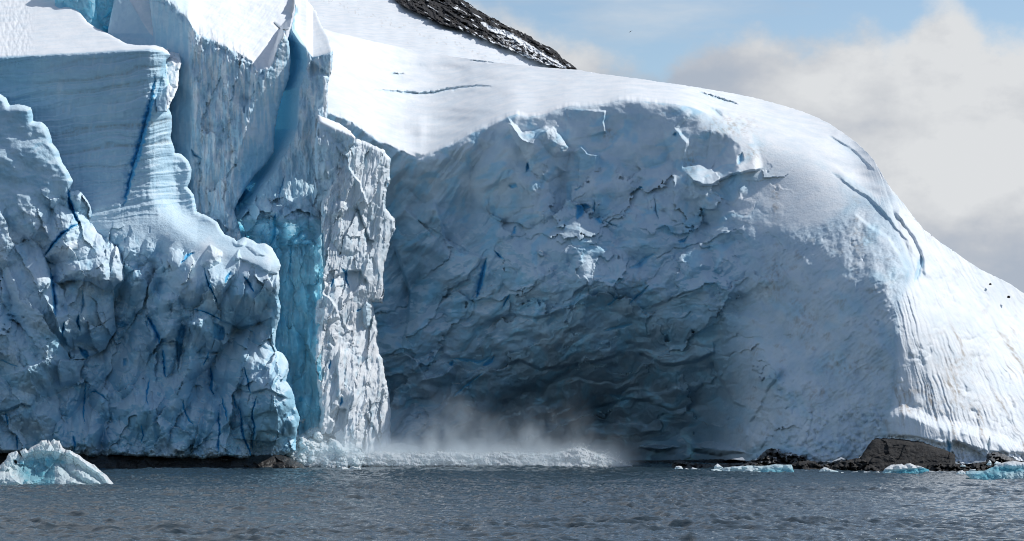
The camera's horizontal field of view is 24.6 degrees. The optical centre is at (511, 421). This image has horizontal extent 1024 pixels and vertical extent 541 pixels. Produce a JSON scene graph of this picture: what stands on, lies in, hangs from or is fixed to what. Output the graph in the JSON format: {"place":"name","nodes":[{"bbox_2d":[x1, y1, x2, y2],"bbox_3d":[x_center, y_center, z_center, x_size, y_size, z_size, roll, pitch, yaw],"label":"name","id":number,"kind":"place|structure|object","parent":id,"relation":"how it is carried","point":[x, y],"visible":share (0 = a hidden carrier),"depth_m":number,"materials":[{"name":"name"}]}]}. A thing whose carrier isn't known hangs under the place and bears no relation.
{"place":"outdoors","nodes":[
{"label":"outdoors","id":0,"kind":"place"},
{"bbox_2d":[0,0,299,458],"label":"ice cliff","id":1,"kind":"structure","parent":0,"point":[191,361],"depth_m":306.90,"materials":[{"name":"ice"}]},
{"bbox_2d":[55,0,113,32],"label":"ice wall","id":2,"kind":"structure","parent":1,"relation":"attached to","point":[96,14],"depth_m":367.61,"materials":[{"name":"blue ice"}]},
{"bbox_2d":[108,0,180,112],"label":"serac","id":3,"kind":"object","parent":1,"relation":"on","point":[130,22],"visible":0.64,"depth_m":350.35,"materials":[{"name":"ice"}]},
{"bbox_2d":[149,0,294,240],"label":"ice cliff","id":4,"kind":"structure","parent":1,"relation":"attached to","point":[234,72],"depth_m":334.47,"materials":[{"name":"blue ice"}]},
{"bbox_2d":[234,0,332,456],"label":"ice tower","id":5,"kind":"structure","parent":1,"relation":"attached to","point":[276,210],"depth_m":330.05,"materials":[{"name":"blue ice"}]},
{"bbox_2d":[314,115,354,219],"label":"hanging serac","id":6,"kind":"object","parent":5,"relation":"attached to","point":[334,140],"visible":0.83,"depth_m":327.25,"materials":[{"name":"ice"}]},
{"bbox_2d":[314,139,395,452],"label":"ice buttress","id":7,"kind":"structure","parent":5,"relation":"attached to","point":[358,228],"depth_m":323.93,"materials":[{"name":"white ice"}]},
{"bbox_2d":[381,442,422,452],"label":"spray mist","id":8,"kind":"object","parent":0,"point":[404,447],"visible":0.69,"depth_m":320.44,"materials":[{"name":"white liquid"}]},
{"bbox_2d":[285,0,565,68],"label":"mountain","id":9,"kind":"structure","parent":0,"point":[393,23],"depth_m":646.78,"materials":[{"name":"white snow"}]},
{"bbox_2d":[396,0,576,69],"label":"rock ridge","id":10,"kind":"object","parent":9,"relation":"on","point":[462,15],"visible":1,"depth_m":658.80,"materials":[{"name":"black stone"}]},
{"bbox_2d":[0,452,1023,540],"bbox_3d":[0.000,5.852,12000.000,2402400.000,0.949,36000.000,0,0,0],"label":"sea","id":11,"kind":"structure","parent":0,"point":[655,501],"depth_m":163.55,"materials":[{"name":"grey liquid"}]},
{"bbox_2d":[0,439,113,484],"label":"iceberg","id":12,"kind":"object","parent":11,"relation":"on","point":[48,462],"visible":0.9,"depth_m":224.47,"materials":[{"name":"white ice"}]},
{"bbox_2d":[0,453,305,468],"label":"rock shelf","id":13,"kind":"object","parent":11,"relation":"in","point":[122,461],"visible":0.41,"depth_m":300.12,"materials":[{"name":"black stone"}]},
{"bbox_2d":[0,94,124,453],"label":"ice buttress","id":14,"kind":"structure","parent":13,"relation":"on","point":[62,275],"depth_m":303.77,"materials":[{"name":"ice"}]},
{"bbox_2d":[286,415,365,466],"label":"ice rubble","id":15,"kind":"object","parent":11,"relation":"on","point":[310,440],"visible":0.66,"depth_m":309.25,"materials":[{"name":"white ice"}]},
{"bbox_2d":[341,466,360,468],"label":"ice chunk","id":16,"kind":"object","parent":11,"relation":"on","point":[352,467],"visible":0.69,"depth_m":292.37,"materials":[{"name":"white ice"}]},
{"bbox_2d":[295,447,630,467],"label":"ice debris","id":17,"kind":"object","parent":11,"relation":"on","point":[581,456],"visible":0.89,"depth_m":307.94,"materials":[{"name":"ice"},{"name":"snow"}]},
{"bbox_2d":[294,412,632,466],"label":"flying drops","id":18,"kind":"object","parent":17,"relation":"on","point":[392,452],"visible":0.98,"depth_m":308.04,"materials":[{"name":"liquid"}]},
{"bbox_2d":[623,459,748,463],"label":"rock shelf","id":19,"kind":"object","parent":11,"relation":"in","point":[698,461],"visible":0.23,"depth_m":334.81,"materials":[{"name":"black stone"}]},
{"bbox_2d":[672,460,742,467],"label":"rock","id":20,"kind":"object","parent":11,"relation":"in","point":[683,464],"visible":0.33,"depth_m":301.94,"materials":[{"name":"black stone"}]},
{"bbox_2d":[711,464,793,471],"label":"iceberg","id":21,"kind":"object","parent":11,"relation":"on","point":[777,468],"visible":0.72,"depth_m":275.67,"materials":[{"name":"white ice"}]},
{"bbox_2d":[741,448,806,465],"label":"rock","id":22,"kind":"object","parent":11,"relation":"in","point":[771,456],"visible":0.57,"depth_m":293.51,"materials":[{"name":"black stone"}]},
{"bbox_2d":[791,460,821,469],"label":"rock","id":23,"kind":"object","parent":11,"relation":"in","point":[807,464],"visible":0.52,"depth_m":285.89,"materials":[{"name":"grey stone"}]},
{"bbox_2d":[819,467,837,471],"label":"iceberg","id":24,"kind":"object","parent":11,"relation":"on","point":[826,469],"visible":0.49,"depth_m":274.70,"materials":[{"name":"white ice"}]},
{"bbox_2d":[815,459,846,467],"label":"rock","id":25,"kind":"object","parent":11,"relation":"in","point":[823,464],"visible":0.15,"depth_m":291.33,"materials":[{"name":"grey stone"}]},
{"bbox_2d":[830,458,879,470],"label":"rock","id":26,"kind":"object","parent":11,"relation":"in","point":[855,464],"visible":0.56,"depth_m":283.23,"materials":[{"name":"black stone"}]},
{"bbox_2d":[883,463,928,473],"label":"iceberg","id":27,"kind":"object","parent":11,"relation":"on","point":[905,468],"visible":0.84,"depth_m":269.64,"materials":[{"name":"white ice"}]},
{"bbox_2d":[860,438,955,470],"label":"boulder","id":28,"kind":"object","parent":11,"relation":"in","point":[882,454],"visible":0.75,"depth_m":286.83,"materials":[{"name":"brown stone"}]},
{"bbox_2d":[931,462,970,470],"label":"rock","id":29,"kind":"object","parent":11,"relation":"in","point":[947,467],"visible":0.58,"depth_m":282.06,"materials":[{"name":"black stone"}]},
{"bbox_2d":[968,462,995,470],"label":"rock","id":30,"kind":"object","parent":11,"relation":"in","point":[980,466],"visible":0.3,"depth_m":284.19,"materials":[{"name":"black stone"}]},
{"bbox_2d":[965,461,1023,479],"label":"iceberg","id":31,"kind":"object","parent":11,"relation":"on","point":[1010,470],"visible":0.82,"depth_m":242.39,"materials":[{"name":"blue ice"}]},
{"bbox_2d":[986,452,1023,463],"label":"rock","id":32,"kind":"object","parent":11,"relation":"in","point":[994,457],"visible":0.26,"depth_m":288.74,"materials":[{"name":"grey stone"}]},
{"bbox_2d":[284,0,1023,292],"label":"sky","id":33,"kind":"structure","parent":0,"point":[932,91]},
{"bbox_2d":[323,28,1023,463],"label":"glacier dome","id":34,"kind":"structure","parent":0,"point":[631,268],"depth_m":340.00,"materials":[{"name":"white ice"}]}
]}

